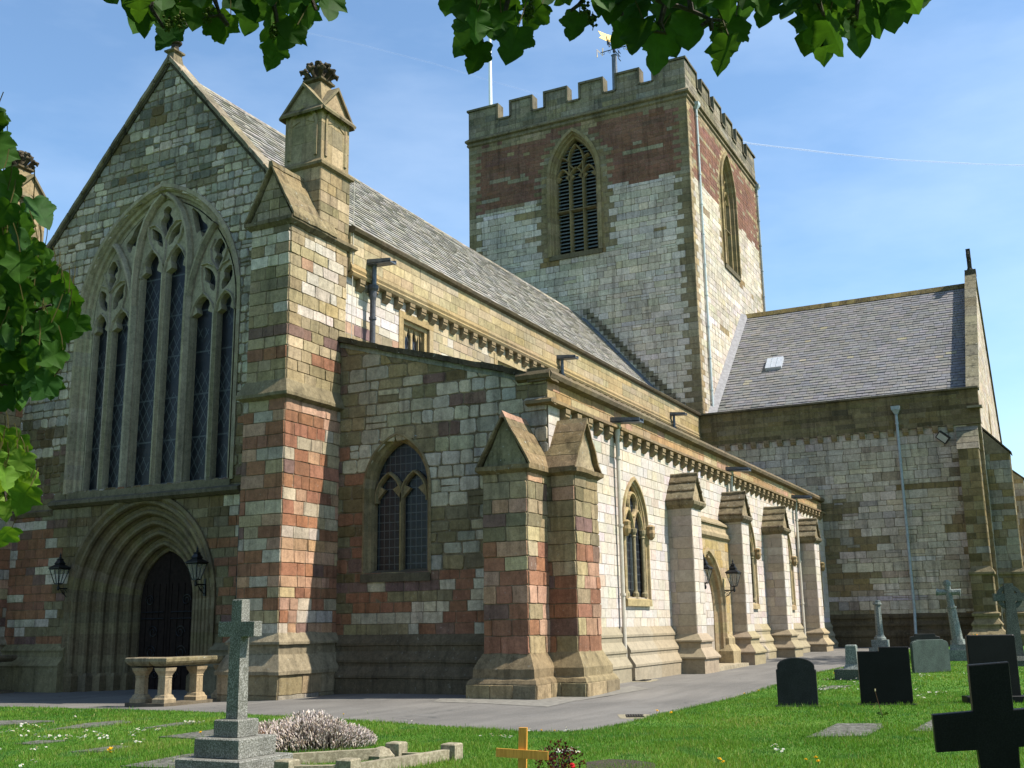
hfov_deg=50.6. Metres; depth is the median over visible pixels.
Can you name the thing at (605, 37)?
weather vane
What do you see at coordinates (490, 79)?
flagpole
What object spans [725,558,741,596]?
wall lantern
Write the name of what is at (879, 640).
stone column
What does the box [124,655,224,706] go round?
stone bench
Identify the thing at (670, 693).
path
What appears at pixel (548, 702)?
pavement
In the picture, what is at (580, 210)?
belfry window
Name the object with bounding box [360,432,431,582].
aisle west window
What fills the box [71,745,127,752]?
ledger stone
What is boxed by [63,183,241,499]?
west window
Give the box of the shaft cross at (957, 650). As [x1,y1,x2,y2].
[936,580,966,660]
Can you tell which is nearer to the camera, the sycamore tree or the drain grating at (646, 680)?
the sycamore tree
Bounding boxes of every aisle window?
[622,477,654,605]
[748,523,760,608]
[787,534,797,609]
[819,551,824,610]
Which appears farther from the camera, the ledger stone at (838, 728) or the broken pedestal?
the broken pedestal
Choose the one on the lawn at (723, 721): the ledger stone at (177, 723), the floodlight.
the ledger stone at (177, 723)
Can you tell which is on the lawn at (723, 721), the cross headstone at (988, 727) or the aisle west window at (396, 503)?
the cross headstone at (988, 727)
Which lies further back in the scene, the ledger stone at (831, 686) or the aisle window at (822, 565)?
the aisle window at (822, 565)
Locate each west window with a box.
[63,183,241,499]
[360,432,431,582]
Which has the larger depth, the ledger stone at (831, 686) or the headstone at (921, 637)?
the headstone at (921, 637)
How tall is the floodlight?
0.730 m
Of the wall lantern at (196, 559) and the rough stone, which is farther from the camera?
the wall lantern at (196, 559)
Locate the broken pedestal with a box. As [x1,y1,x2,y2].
[834,645,858,679]
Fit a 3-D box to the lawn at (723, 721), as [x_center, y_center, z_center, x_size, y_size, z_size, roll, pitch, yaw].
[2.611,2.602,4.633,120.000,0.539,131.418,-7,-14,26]
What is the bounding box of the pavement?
[433,686,649,706]
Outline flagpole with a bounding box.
[488,38,491,104]
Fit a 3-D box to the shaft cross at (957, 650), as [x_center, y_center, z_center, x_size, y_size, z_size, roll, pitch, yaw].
[15.475,8.306,37.849,1.077,2.875,0.840,-7,-14,26]
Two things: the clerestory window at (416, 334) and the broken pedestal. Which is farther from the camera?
the clerestory window at (416, 334)
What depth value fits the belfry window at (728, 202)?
71.84 m
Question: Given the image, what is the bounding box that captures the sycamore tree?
[0,0,930,547]
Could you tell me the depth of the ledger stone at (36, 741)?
16.02 m
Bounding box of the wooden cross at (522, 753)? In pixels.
[496,727,547,767]
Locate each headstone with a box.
[776,657,820,706]
[857,646,914,704]
[909,634,939,642]
[910,639,950,672]
[931,661,1023,767]
[962,634,1023,703]
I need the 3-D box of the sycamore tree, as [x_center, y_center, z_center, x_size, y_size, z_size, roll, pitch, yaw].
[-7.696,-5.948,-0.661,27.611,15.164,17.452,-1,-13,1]
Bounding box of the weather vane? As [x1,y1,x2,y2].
[597,27,626,89]
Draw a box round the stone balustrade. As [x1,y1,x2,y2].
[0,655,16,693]
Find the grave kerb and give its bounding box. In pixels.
[274,741,462,767]
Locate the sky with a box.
[0,0,1023,476]
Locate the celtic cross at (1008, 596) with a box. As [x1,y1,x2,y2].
[992,583,1023,665]
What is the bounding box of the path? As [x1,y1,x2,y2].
[0,647,909,731]
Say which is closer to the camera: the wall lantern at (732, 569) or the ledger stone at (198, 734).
the ledger stone at (198, 734)
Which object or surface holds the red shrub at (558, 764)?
on the lawn at (723, 721)
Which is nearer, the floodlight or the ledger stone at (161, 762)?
the ledger stone at (161, 762)
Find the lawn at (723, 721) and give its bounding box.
[0,646,1023,767]
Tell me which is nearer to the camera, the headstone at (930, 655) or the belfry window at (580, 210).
the headstone at (930, 655)
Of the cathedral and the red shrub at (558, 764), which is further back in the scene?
the cathedral
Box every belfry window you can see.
[542,127,608,261]
[718,152,741,281]
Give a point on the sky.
(876, 173)
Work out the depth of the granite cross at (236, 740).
12.31 m
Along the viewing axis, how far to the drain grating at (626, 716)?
19.45 m
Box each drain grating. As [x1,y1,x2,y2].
[617,714,649,718]
[632,679,659,681]
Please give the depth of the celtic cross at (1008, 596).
33.88 m
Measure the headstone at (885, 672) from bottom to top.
1.210 m
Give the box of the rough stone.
[369,746,394,760]
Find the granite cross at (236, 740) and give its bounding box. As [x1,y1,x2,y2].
[175,599,303,767]
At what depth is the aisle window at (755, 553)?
43.17 m
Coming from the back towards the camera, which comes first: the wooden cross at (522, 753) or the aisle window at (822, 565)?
the aisle window at (822, 565)
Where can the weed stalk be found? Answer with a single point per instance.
(883, 714)
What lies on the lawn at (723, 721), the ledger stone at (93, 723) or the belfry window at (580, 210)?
the ledger stone at (93, 723)
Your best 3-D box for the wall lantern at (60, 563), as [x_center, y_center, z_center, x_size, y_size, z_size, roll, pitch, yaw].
[-13.843,5.887,33.262,0.470,1.420,0.650,-7,-14,26]
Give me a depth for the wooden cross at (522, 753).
10.99 m
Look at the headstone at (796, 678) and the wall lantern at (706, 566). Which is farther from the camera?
the wall lantern at (706, 566)
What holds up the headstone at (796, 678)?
on the lawn at (723, 721)
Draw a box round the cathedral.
[0,21,1023,701]
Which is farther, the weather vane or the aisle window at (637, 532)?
the weather vane
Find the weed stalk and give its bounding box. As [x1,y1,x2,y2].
[874,689,888,716]
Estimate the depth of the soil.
12.60 m
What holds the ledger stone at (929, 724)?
on the lawn at (723, 721)
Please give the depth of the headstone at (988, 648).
21.04 m
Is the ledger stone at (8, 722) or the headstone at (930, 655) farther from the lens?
the headstone at (930, 655)
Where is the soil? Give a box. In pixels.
[586,759,654,767]
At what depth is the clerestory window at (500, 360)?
39.81 m
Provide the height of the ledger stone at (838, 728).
0.135 m
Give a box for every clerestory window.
[398,310,433,352]
[494,353,519,369]
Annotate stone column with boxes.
[869,600,889,650]
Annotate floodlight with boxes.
[935,430,950,443]
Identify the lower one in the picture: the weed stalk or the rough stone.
the rough stone
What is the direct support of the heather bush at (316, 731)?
on the lawn at (723, 721)
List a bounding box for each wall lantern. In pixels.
[48,553,70,596]
[185,545,208,595]
[703,553,712,588]
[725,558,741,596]
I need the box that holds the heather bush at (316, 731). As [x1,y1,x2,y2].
[258,709,377,752]
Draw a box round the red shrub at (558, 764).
[535,739,585,767]
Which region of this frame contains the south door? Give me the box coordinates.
[701,516,748,670]
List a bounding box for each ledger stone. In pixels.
[0,720,53,726]
[15,740,63,744]
[49,720,129,729]
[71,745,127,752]
[120,753,193,767]
[145,722,204,728]
[159,729,213,739]
[807,723,882,737]
[820,685,851,689]
[914,720,932,731]
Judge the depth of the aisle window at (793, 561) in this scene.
48.88 m

